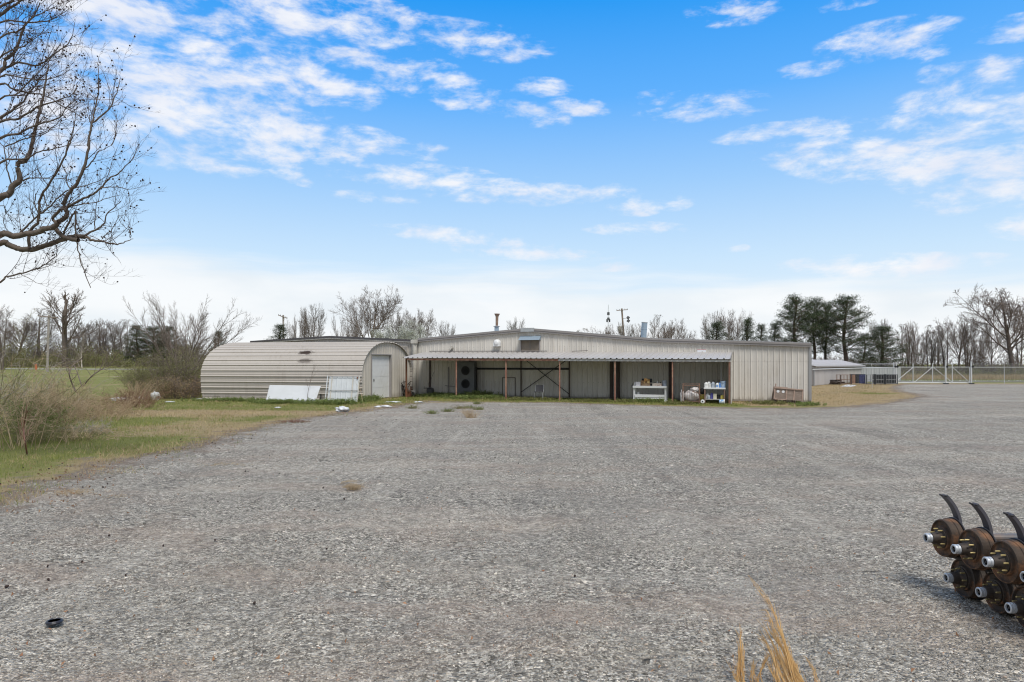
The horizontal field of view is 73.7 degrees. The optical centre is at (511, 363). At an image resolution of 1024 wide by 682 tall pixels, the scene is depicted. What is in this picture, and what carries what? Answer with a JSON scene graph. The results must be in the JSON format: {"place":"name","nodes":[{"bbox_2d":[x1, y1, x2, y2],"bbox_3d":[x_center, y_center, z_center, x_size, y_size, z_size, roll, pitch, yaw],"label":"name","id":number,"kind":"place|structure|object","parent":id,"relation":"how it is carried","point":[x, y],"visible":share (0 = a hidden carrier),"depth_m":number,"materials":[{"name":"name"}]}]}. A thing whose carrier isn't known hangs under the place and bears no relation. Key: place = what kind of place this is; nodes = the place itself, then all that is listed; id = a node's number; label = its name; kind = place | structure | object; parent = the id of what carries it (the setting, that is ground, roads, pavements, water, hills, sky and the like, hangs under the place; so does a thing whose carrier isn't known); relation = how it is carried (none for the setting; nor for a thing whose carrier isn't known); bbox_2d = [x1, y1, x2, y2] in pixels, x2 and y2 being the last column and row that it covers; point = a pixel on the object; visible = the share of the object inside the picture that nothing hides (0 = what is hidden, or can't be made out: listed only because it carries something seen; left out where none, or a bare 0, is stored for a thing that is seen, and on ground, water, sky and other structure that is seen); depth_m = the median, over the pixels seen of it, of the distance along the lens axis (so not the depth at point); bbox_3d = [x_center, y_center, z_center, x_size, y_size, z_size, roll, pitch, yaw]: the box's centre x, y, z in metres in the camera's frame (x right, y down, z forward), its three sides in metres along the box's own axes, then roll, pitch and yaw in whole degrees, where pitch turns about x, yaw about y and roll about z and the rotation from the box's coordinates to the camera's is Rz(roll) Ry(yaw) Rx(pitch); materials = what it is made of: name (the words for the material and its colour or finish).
{"place":"outdoors","nodes":[
{"label":"outdoors","id":0,"kind":"place"},
{"bbox_2d":[0,362,1023,681],"bbox_3d":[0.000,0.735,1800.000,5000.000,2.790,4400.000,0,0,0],"label":"ground","id":1,"kind":"structure","parent":0,"point":[528,534],"depth_m":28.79,"materials":[{"name":"green plant"}]},
{"bbox_2d":[0,305,17,369],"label":"bare tree","id":2,"kind":"object","parent":1,"relation":"on","point":[6,336],"visible":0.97,"depth_m":120.16,"materials":[{"name":"brown plant"}]},
{"bbox_2d":[0,315,56,357],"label":"bare tree","id":3,"kind":"object","parent":1,"relation":"on","point":[24,332],"visible":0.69,"depth_m":148.27,"materials":[{"name":"brown plant"}]},
{"bbox_2d":[17,308,61,366],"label":"bare tree","id":4,"kind":"object","parent":1,"relation":"on","point":[39,326],"visible":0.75,"depth_m":150.08,"materials":[{"name":"brown plant"}]},
{"bbox_2d":[38,314,57,371],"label":"utility pole","id":5,"kind":"object","parent":1,"relation":"on","point":[48,335],"visible":0.97,"depth_m":106.87,"materials":[{"name":"grey wood"}]},
{"bbox_2d":[0,392,96,432],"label":"leafy bush","id":6,"kind":"object","parent":1,"relation":"on","point":[36,411],"visible":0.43,"depth_m":20.65,"materials":[{"name":"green plant"}]},
{"bbox_2d":[0,351,99,451],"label":"dead shrub","id":7,"kind":"object","parent":1,"relation":"on","point":[22,419],"visible":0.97,"depth_m":17.18,"materials":[{"name":"brown plant"}]},
{"bbox_2d":[0,416,108,443],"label":"brush clump","id":8,"kind":"object","parent":1,"relation":"on","point":[45,431],"visible":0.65,"depth_m":18.41,"materials":[{"name":"brown plant"}]},
{"bbox_2d":[0,371,115,431],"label":"brush clump","id":9,"kind":"object","parent":1,"relation":"on","point":[78,396],"visible":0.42,"depth_m":21.41,"materials":[{"name":"brown plant"}]},
{"bbox_2d":[0,343,118,427],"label":"dead shrub","id":10,"kind":"object","parent":1,"relation":"on","point":[60,370],"visible":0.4,"depth_m":23.25,"materials":[{"name":"brown plant"}]},
{"bbox_2d":[0,336,134,367],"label":"green brush","id":11,"kind":"object","parent":1,"relation":"on","point":[95,360],"visible":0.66,"depth_m":140.53,"materials":[{"name":"green plant"}]},
{"bbox_2d":[0,317,138,435],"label":"cane bush","id":12,"kind":"object","parent":1,"relation":"on","point":[41,390],"visible":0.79,"depth_m":19.95,"materials":[{"name":"brown plant"}]},
{"bbox_2d":[40,288,105,367],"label":"bare tree","id":13,"kind":"object","parent":1,"relation":"on","point":[64,318],"visible":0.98,"depth_m":139.38,"materials":[{"name":"brown plant"}]},
{"bbox_2d":[51,336,100,391],"bbox_3d":[-18.942,-0.103,29.756,2.069,2.710,2.845,0,0,-38],"label":"sapling","id":14,"kind":"object","parent":1,"relation":"on","point":[75,362],"visible":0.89,"depth_m":29.87,"materials":[{"name":"brown plant"}]},
{"bbox_2d":[47,416,116,433],"bbox_3d":[-12.998,1.836,20.781,2.078,0.576,1.282,0,0,-9],"label":"twig pile","id":15,"kind":"object","parent":1,"relation":"on","point":[92,426],"visible":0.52,"depth_m":20.69,"materials":[{"name":"brown wood"}]},
{"bbox_2d":[0,0,165,292],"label":"bare tree","id":16,"kind":"object","parent":1,"relation":"on","point":[9,193],"visible":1,"depth_m":13.99,"materials":[{"name":"brown plant"}]},
{"bbox_2d":[28,417,141,441],"bbox_3d":[-12.142,1.752,19.052,2.782,0.797,2.064,0,0,0],"label":"twig pile","id":17,"kind":"object","parent":1,"relation":"on","point":[106,430],"visible":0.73,"depth_m":19.05,"materials":[{"name":"brown wood"}]},
{"bbox_2d":[61,399,139,420],"bbox_3d":[-15.967,1.716,25.963,3.769,1.088,2.169,0,0,12],"label":"weed clump","id":18,"kind":"object","parent":1,"relation":"on","point":[99,410],"visible":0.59,"depth_m":25.85,"materials":[{"name":"brown plant"}]},
{"bbox_2d":[92,319,115,351],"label":"bare tree","id":19,"kind":"object","parent":1,"relation":"on","point":[101,334],"visible":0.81,"depth_m":157.72,"materials":[{"name":"grey plant"}]},
{"bbox_2d":[2,330,209,366],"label":"brushwood","id":20,"kind":"object","parent":1,"relation":"on","point":[100,352],"visible":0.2,"depth_m":152.58,"materials":[{"name":"brown plant"}]},
{"bbox_2d":[83,325,143,385],"bbox_3d":[-17.938,-0.433,31.096,2.338,2.970,2.276,0,0,42],"label":"sapling","id":21,"kind":"object","parent":1,"relation":"on","point":[109,352],"visible":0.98,"depth_m":30.93,"materials":[{"name":"brown plant"}]},
{"bbox_2d":[77,392,164,414],"bbox_3d":[-16.960,1.710,28.987,4.244,1.227,2.875,0,0,0],"label":"weed clump","id":22,"kind":"object","parent":1,"relation":"on","point":[124,403],"visible":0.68,"depth_m":29.17,"materials":[{"name":"brown plant"}]},
{"bbox_2d":[108,319,140,354],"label":"bare tree","id":23,"kind":"object","parent":1,"relation":"on","point":[118,333],"visible":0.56,"depth_m":157.90,"materials":[{"name":"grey plant"}]},
{"bbox_2d":[87,382,168,407],"bbox_3d":[-18.728,1.577,33.202,3.824,1.357,2.782,0,0,29],"label":"weed clump","id":24,"kind":"object","parent":1,"relation":"on","point":[149,400],"visible":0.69,"depth_m":33.04,"materials":[{"name":"brown plant"}]},
{"bbox_2d":[111,324,151,365],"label":"pine tree","id":25,"kind":"object","parent":1,"relation":"on","point":[135,329],"visible":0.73,"depth_m":149.50,"materials":[{"name":"green plant"}]},
{"bbox_2d":[110,381,159,404],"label":"grass tussock","id":26,"kind":"object","parent":1,"relation":"on","point":[136,388],"depth_m":35.77,"materials":[{"name":"brown plant"}]},
{"bbox_2d":[106,353,193,392],"bbox_3d":[-24.610,0.667,47.887,7.074,3.471,4.123,0,0,-23],"label":"thicket bush","id":27,"kind":"object","parent":1,"relation":"on","point":[135,374],"visible":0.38,"depth_m":47.19,"materials":[{"name":"brown plant"}]},
{"bbox_2d":[135,326,172,366],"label":"pine tree","id":28,"kind":"object","parent":1,"relation":"on","point":[148,339],"visible":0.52,"depth_m":149.19,"materials":[{"name":"green plant"}]},
{"bbox_2d":[109,341,212,394],"bbox_3d":[-23.464,0.328,46.664,7.878,3.761,5.278,0,0,0],"label":"thicket bush","id":29,"kind":"object","parent":1,"relation":"on","point":[180,371],"visible":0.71,"depth_m":46.42,"materials":[{"name":"brown plant"}]},
{"bbox_2d":[133,375,191,398],"bbox_3d":[-21.080,1.501,41.760,3.836,1.918,3.050,0,0,0],"label":"thicket bush","id":30,"kind":"object","parent":1,"relation":"on","point":[158,386],"visible":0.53,"depth_m":41.11,"materials":[{"name":"brown plant"}]},
{"bbox_2d":[143,325,183,363],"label":"pine tree","id":31,"kind":"object","parent":1,"relation":"on","point":[169,328],"visible":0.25,"depth_m":149.40,"materials":[{"name":"green plant"}]},
{"bbox_2d":[133,370,201,399],"bbox_3d":[-20.179,1.308,41.856,5.272,2.055,3.311,0,0,0],"label":"thicket bush","id":32,"kind":"object","parent":1,"relation":"on","point":[195,385],"visible":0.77,"depth_m":41.45,"materials":[{"name":"brown plant"}]},
{"bbox_2d":[134,337,210,392],"bbox_3d":[-23.000,0.168,48.580,5.997,4.125,4.969,0,0,0],"label":"thicket bush","id":33,"kind":"object","parent":1,"relation":"on","point":[180,363],"visible":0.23,"depth_m":48.25,"materials":[{"name":"brown plant"}]},
{"bbox_2d":[123,290,261,374],"bbox_3d":[-28.588,-2.325,62.472,10.003,8.739,9.169,0,0,12],"label":"bare tree","id":34,"kind":"object","parent":1,"relation":"on","point":[182,345],"visible":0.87,"depth_m":61.66,"materials":[{"name":"brown plant"}]},
{"bbox_2d":[180,396,265,401],"bbox_3d":[-15.956,2.042,38.792,5.733,0.466,1.298,0,0,4],"label":"weed patch","id":35,"kind":"object","parent":1,"relation":"on","point":[239,399],"visible":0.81,"depth_m":38.63,"materials":[{"name":"green plant"}]},
{"bbox_2d":[0,394,519,503],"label":"dead stalks","id":36,"kind":"object","parent":1,"relation":"on","point":[170,447],"visible":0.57,"depth_m":17.86,"materials":[{"name":"plant"}]},
{"bbox_2d":[225,396,319,403],"bbox_3d":[-12.738,1.980,36.418,4.812,0.564,1.280,0,0,0],"label":"weed patch","id":37,"kind":"object","parent":1,"relation":"on","point":[278,401],"visible":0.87,"depth_m":36.26,"materials":[{"name":"green plant"}]},
{"bbox_2d":[263,324,289,339],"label":"pine tree","id":38,"kind":"object","parent":1,"relation":"on","point":[279,335],"visible":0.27,"depth_m":104.92,"materials":[{"name":"green plant"}]},
{"bbox_2d":[266,385,320,400],"bbox_3d":[-12.191,1.649,37.921,3.684,0.912,0.328,0,0,24],"label":"sheet board","id":39,"kind":"object","parent":1,"relation":"on","point":[292,392],"visible":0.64,"depth_m":37.96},
{"bbox_2d":[286,310,316,337],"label":"bare tree","id":40,"kind":"object","parent":1,"relation":"on","point":[301,330],"visible":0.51,"depth_m":94.58,"materials":[{"name":"grey plant"}]},
{"bbox_2d":[199,342,412,400],"bbox_3d":[-12.751,0.369,43.065,11.260,3.502,6.740,0,0,11],"label":"quonset hut","id":41,"kind":"object","parent":1,"relation":"on","point":[245,369],"visible":0.88,"depth_m":40.56,"materials":[{"name":"beige metal"}]},
{"bbox_2d":[372,355,388,397],"bbox_3d":[-8.020,0.770,41.506,0.080,2.600,2.401,0,0,17],"label":"door","id":42,"kind":"structure","parent":41,"relation":"in","point":[380,363],"depth_m":41.57,"materials":[{"name":"white paint"}]},
{"bbox_2d":[297,303,327,336],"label":"bare tree","id":43,"kind":"object","parent":1,"relation":"on","point":[315,322],"visible":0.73,"depth_m":97.72,"materials":[{"name":"grey plant"}]},
{"bbox_2d":[291,397,366,404],"bbox_3d":[-9.649,2.001,35.855,4.145,0.574,1.500,0,0,0],"label":"weed patch","id":44,"kind":"object","parent":1,"relation":"on","point":[337,401],"visible":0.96,"depth_m":35.72,"materials":[{"name":"green plant"}]},
{"bbox_2d":[250,336,418,394],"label":"metal building","id":45,"kind":"structure","parent":1,"relation":"on","point":[406,344],"depth_m":47.26,"materials":[{"name":"beige metal"}]},
{"bbox_2d":[325,376,359,401],"bbox_3d":[-9.411,1.375,37.886,1.923,1.436,0.392,0,0,9],"label":"corrugated panel","id":46,"kind":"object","parent":1,"relation":"on","point":[344,387],"depth_m":37.92,"materials":[{"name":"metal"}]},
{"bbox_2d":[330,307,368,336],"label":"bare tree","id":47,"kind":"object","parent":1,"relation":"on","point":[353,334],"visible":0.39,"depth_m":95.70,"materials":[{"name":"grey plant"}]},
{"bbox_2d":[330,285,403,337],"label":"bare tree","id":48,"kind":"object","parent":1,"relation":"on","point":[382,313],"visible":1,"depth_m":91.60,"materials":[{"name":"grey plant"}]},
{"bbox_2d":[370,319,425,339],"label":"blossom tree","id":49,"kind":"object","parent":1,"relation":"on","point":[404,334],"visible":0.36,"depth_m":82.69,"materials":[{"name":"grey plant"}]},
{"bbox_2d":[388,311,407,338],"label":"bare tree","id":50,"kind":"object","parent":1,"relation":"on","point":[399,323],"visible":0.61,"depth_m":98.86,"materials":[{"name":"grey plant"}]},
{"bbox_2d":[403,308,444,338],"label":"bare tree","id":51,"kind":"object","parent":1,"relation":"on","point":[421,321],"visible":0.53,"depth_m":100.25,"materials":[{"name":"grey plant"}]},
{"bbox_2d":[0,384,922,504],"bbox_3d":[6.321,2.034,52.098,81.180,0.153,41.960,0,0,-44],"label":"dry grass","id":52,"kind":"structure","parent":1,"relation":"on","point":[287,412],"depth_m":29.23,"materials":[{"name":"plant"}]},
{"bbox_2d":[438,394,486,399],"bbox_3d":[-2.977,1.986,40.840,3.007,0.537,1.338,0,0,8],"label":"weed patch","id":53,"kind":"object","parent":1,"relation":"on","point":[461,396],"visible":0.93,"depth_m":40.76,"materials":[{"name":"green plant"}]},
{"bbox_2d":[457,361,476,393],"bbox_3d":[-2.850,0.970,43.736,1.280,2.260,0.500,0,0,20],"label":"condenser unit","id":54,"kind":"object","parent":1,"relation":"on","point":[466,376],"visible":0.93,"depth_m":43.51,"materials":[{"name":"black paint"}]},
{"bbox_2d":[1,455,993,681],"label":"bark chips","id":55,"kind":"object","parent":1,"relation":"on","point":[278,657],"visible":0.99,"depth_m":5.64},
{"bbox_2d":[0,384,1023,681],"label":"gravel lot","id":56,"kind":"structure","parent":1,"relation":"on","point":[934,404],"depth_m":8.28,"materials":[{"name":"grey gravel"}]},
{"bbox_2d":[0,399,606,519],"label":"leaf litter","id":57,"kind":"object","parent":56,"relation":"on","point":[158,460],"visible":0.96,"depth_m":13.88,"materials":[{"name":"brown plant"}]},
{"bbox_2d":[0,411,654,603],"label":"seed balls","id":58,"kind":"object","parent":56,"relation":"on","point":[48,579],"visible":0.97,"depth_m":11.65},
{"bbox_2d":[725,624,745,681],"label":"golden grass","id":59,"kind":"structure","parent":56,"relation":"on","point":[739,676],"depth_m":4.39,"materials":[{"name":"beige plant"}]},
{"bbox_2d":[748,579,806,681],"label":"golden grass","id":60,"kind":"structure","parent":56,"relation":"on","point":[788,660],"depth_m":4.29,"materials":[{"name":"beige plant"}]},
{"bbox_2d":[812,363,893,395],"bbox_3d":[29.130,1.034,56.384,0.109,2.232,37.869,0,0,36],"label":"chain link fence","id":61,"kind":"object","parent":56,"relation":"on","point":[848,368],"visible":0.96,"depth_m":49.79,"materials":[{"name":"metal"}]},
{"bbox_2d":[943,558,987,599],"bbox_3d":[4.994,1.908,6.090,2.252,0.380,0.380,0,0,0],"label":"trailer axle","id":62,"kind":"object","parent":56,"relation":"on","point":[963,579],"visible":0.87,"depth_m":6.04,"materials":[{"name":"black metal"}]},
{"bbox_2d":[923,494,1017,558],"bbox_3d":[4.929,1.496,6.280,2.252,0.587,0.380,0,0,0],"label":"trailer axle","id":63,"kind":"object","parent":62,"relation":"on","point":[942,536],"visible":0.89,"depth_m":6.24,"materials":[{"name":"black metal"}]},
{"bbox_2d":[950,502,996,571],"bbox_3d":[4.939,1.496,5.900,2.252,0.589,0.380,0,0,0],"label":"trailer axle","id":64,"kind":"object","parent":62,"relation":"on","point":[972,547],"visible":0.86,"depth_m":5.86,"materials":[{"name":"black metal"}]},
{"bbox_2d":[975,571,1017,615],"bbox_3d":[5.024,1.908,5.710,2.252,0.380,0.380,0,0,0],"label":"trailer axle","id":65,"kind":"object","parent":56,"relation":"on","point":[994,591],"visible":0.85,"depth_m":5.67,"materials":[{"name":"black metal"}]},
{"bbox_2d":[1004,585,1023,626],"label":"trailer axle","id":66,"kind":"object","parent":56,"relation":"on","point":[1015,605],"visible":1,"depth_m":5.36,"materials":[{"name":"black metal"}]},
{"bbox_2d":[982,512,1023,585],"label":"trailer axle","id":67,"kind":"object","parent":66,"relation":"on","point":[1004,560],"visible":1,"depth_m":5.48,"materials":[{"name":"black metal"}]},
{"bbox_2d":[417,328,811,401],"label":"metal building","id":68,"kind":"structure","parent":1,"relation":"on","point":[760,369],"depth_m":41.21,"materials":[{"name":"beige metal"}]},
{"bbox_2d":[411,340,417,395],"bbox_3d":[-6.514,0.264,45.398,0.419,3.745,0.458,0,0,20],"label":"down duct","id":69,"kind":"object","parent":68,"relation":"attached to","point":[414,343],"visible":0.9,"depth_m":45.32,"materials":[{"name":"white metal"}]},
{"bbox_2d":[403,351,732,403],"bbox_3d":[2.863,0.616,40.647,19.606,2.968,3.100,0,0,20],"label":"awning","id":70,"kind":"object","parent":68,"relation":"attached to","point":[615,357],"visible":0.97,"depth_m":40.33,"materials":[{"name":"white metal"}]},
{"bbox_2d":[632,384,667,401],"bbox_3d":[7.717,1.600,38.255,1.931,1.000,0.720,0,0,20],"label":"work table","id":71,"kind":"object","parent":1,"relation":"on","point":[635,395],"visible":0.9,"depth_m":37.97,"materials":[{"name":"white paint"}]},
{"bbox_2d":[650,318,687,338],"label":"bare tree","id":72,"kind":"object","parent":1,"relation":"on","point":[670,332],"visible":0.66,"depth_m":111.73,"materials":[{"name":"grey plant"}]},
{"bbox_2d":[700,310,722,339],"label":"bare tree","id":73,"kind":"object","parent":1,"relation":"on","point":[704,329],"visible":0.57,"depth_m":117.71,"materials":[{"name":"grey plant"}]},
{"bbox_2d":[706,320,734,339],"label":"pine tree","id":74,"kind":"object","parent":1,"relation":"on","point":[715,325],"visible":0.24,"depth_m":104.80,"materials":[{"name":"green plant"}]},
{"bbox_2d":[714,308,755,340],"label":"bare tree","id":75,"kind":"object","parent":1,"relation":"on","point":[731,329],"visible":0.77,"depth_m":115.69,"materials":[{"name":"grey plant"}]},
{"bbox_2d":[740,317,756,340],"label":"pine tree","id":76,"kind":"object","parent":1,"relation":"on","point":[747,323],"visible":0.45,"depth_m":99.88,"materials":[{"name":"green plant"}]},
{"bbox_2d":[743,399,788,404],"bbox_3d":[13.306,2.027,35.780,2.309,0.436,1.291,0,0,0],"label":"weed patch","id":77,"kind":"object","parent":1,"relation":"on","point":[769,402],"visible":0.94,"depth_m":35.77,"materials":[{"name":"green plant"}]},
{"bbox_2d":[761,322,785,341],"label":"pine tree","id":78,"kind":"object","parent":1,"relation":"on","point":[775,327],"visible":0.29,"depth_m":101.88,"materials":[{"name":"green plant"}]},
{"bbox_2d":[774,386,803,402],"bbox_3d":[14.981,1.652,37.066,1.510,0.895,0.950,0,0,19],"label":"wooden crate","id":79,"kind":"object","parent":1,"relation":"on","point":[784,394],"visible":0.91,"depth_m":36.66,"materials":[{"name":"brown wood"}]},
{"bbox_2d":[767,292,827,342],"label":"pine tree","id":80,"kind":"object","parent":1,"relation":"on","point":[797,325],"visible":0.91,"depth_m":97.35,"materials":[{"name":"green plant"}]},
{"bbox_2d":[792,296,838,358],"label":"pine tree","id":81,"kind":"object","parent":1,"relation":"on","point":[813,339],"visible":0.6,"depth_m":99.44,"materials":[{"name":"green plant"}]},
{"bbox_2d":[811,300,841,359],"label":"pine tree","id":82,"kind":"object","parent":1,"relation":"on","point":[825,349],"visible":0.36,"depth_m":103.50,"materials":[{"name":"green plant"}]},
{"bbox_2d":[812,359,865,385],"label":"storage shed","id":83,"kind":"structure","parent":1,"relation":"on","point":[819,376],"depth_m":72.20,"materials":[{"name":"white metal"}]},
{"bbox_2d":[812,294,879,361],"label":"pine tree","id":84,"kind":"object","parent":1,"relation":"on","point":[844,302],"visible":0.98,"depth_m":97.47,"materials":[{"name":"green plant"}]},
{"bbox_2d":[848,333,884,366],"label":"pine tree","id":85,"kind":"object","parent":1,"relation":"on","point":[860,349],"visible":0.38,"depth_m":103.89,"materials":[{"name":"green plant"}]},
{"bbox_2d":[853,324,921,370],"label":"bare tree","id":86,"kind":"object","parent":1,"relation":"on","point":[881,330],"visible":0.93,"depth_m":95.44,"materials":[{"name":"green plant"}]},
{"bbox_2d":[894,321,926,368],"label":"bare tree","id":87,"kind":"object","parent":1,"relation":"on","point":[909,342],"visible":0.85,"depth_m":103.70,"materials":[{"name":"brown plant"}]},
{"bbox_2d":[812,348,1023,375],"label":"brushwood","id":88,"kind":"object","parent":1,"relation":"on","point":[981,367],"visible":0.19,"depth_m":102.61,"materials":[{"name":"brown plant"}]},
{"bbox_2d":[906,322,929,364],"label":"bare tree","id":89,"kind":"object","parent":1,"relation":"on","point":[922,350],"visible":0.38,"depth_m":109.62,"materials":[{"name":"brown plant"}]},
{"bbox_2d":[915,325,942,370],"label":"bare tree","id":90,"kind":"object","parent":1,"relation":"on","point":[933,346],"visible":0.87,"depth_m":105.39,"materials":[{"name":"brown plant"}]},
{"bbox_2d":[895,363,969,383],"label":"sliding gate","id":91,"kind":"structure","parent":1,"relation":"on","point":[938,375],"depth_m":71.82,"materials":[{"name":"metal"}]},
{"bbox_2d":[931,322,957,370],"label":"bare tree","id":92,"kind":"object","parent":1,"relation":"on","point":[943,355],"visible":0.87,"depth_m":104.05,"materials":[{"name":"brown plant"}]},
{"bbox_2d":[929,312,987,369],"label":"bare tree","id":93,"kind":"object","parent":1,"relation":"on","point":[965,335],"visible":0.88,"depth_m":101.50,"materials":[{"name":"brown plant"}]},
{"bbox_2d":[901,373,1022,379],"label":"fence","id":94,"kind":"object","parent":1,"relation":"on","point":[982,376],"depth_m":90.23,"materials":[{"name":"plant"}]},
{"bbox_2d":[901,362,1023,375],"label":"green brush","id":95,"kind":"object","parent":1,"relation":"on","point":[977,371],"visible":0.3,"depth_m":95.77,"materials":[{"name":"green plant"}]},
{"bbox_2d":[960,330,993,365],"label":"bare tree","id":96,"kind":"object","parent":1,"relation":"on","point":[982,346],"visible":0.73,"depth_m":104.44,"materials":[{"name":"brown plant"}]},
{"bbox_2d":[943,285,1023,372],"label":"bare tree","id":97,"kind":"object","parent":1,"relation":"on","point":[1003,306],"visible":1,"depth_m":95.66,"materials":[{"name":"brown plant"}]},
{"bbox_2d":[980,327,1006,365],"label":"bare tree","id":98,"kind":"object","parent":1,"relation":"on","point":[993,350],"visible":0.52,"depth_m":107.51,"materials":[{"name":"brown plant"}]},
{"bbox_2d":[972,363,1023,383],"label":"chain link fence","id":99,"kind":"object","parent":1,"relation":"on","point":[996,372],"visible":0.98,"depth_m":71.70,"materials":[{"name":"metal"}]},
{"bbox_2d":[1003,311,1023,367],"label":"bare tree","id":100,"kind":"object","parent":1,"relation":"on","point":[1021,348],"visible":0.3,"depth_m":112.08,"materials":[{"name":"brown plant"}]},
{"bbox_2d":[0,0,1023,363],"label":"sky","id":101,"kind":"structure","parent":0,"point":[544,164],"materials":[{"name":"blue"}]},
{"label":"road","id":102,"kind":"structure","parent":0,"visible":0},
{"bbox_2d":[861,367,900,381],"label":"metal screen","id":103,"kind":"object","parent":102,"relation":"on","point":[868,371],"visible":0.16,"depth_m":81.83,"materials":[{"name":"grey metal"}]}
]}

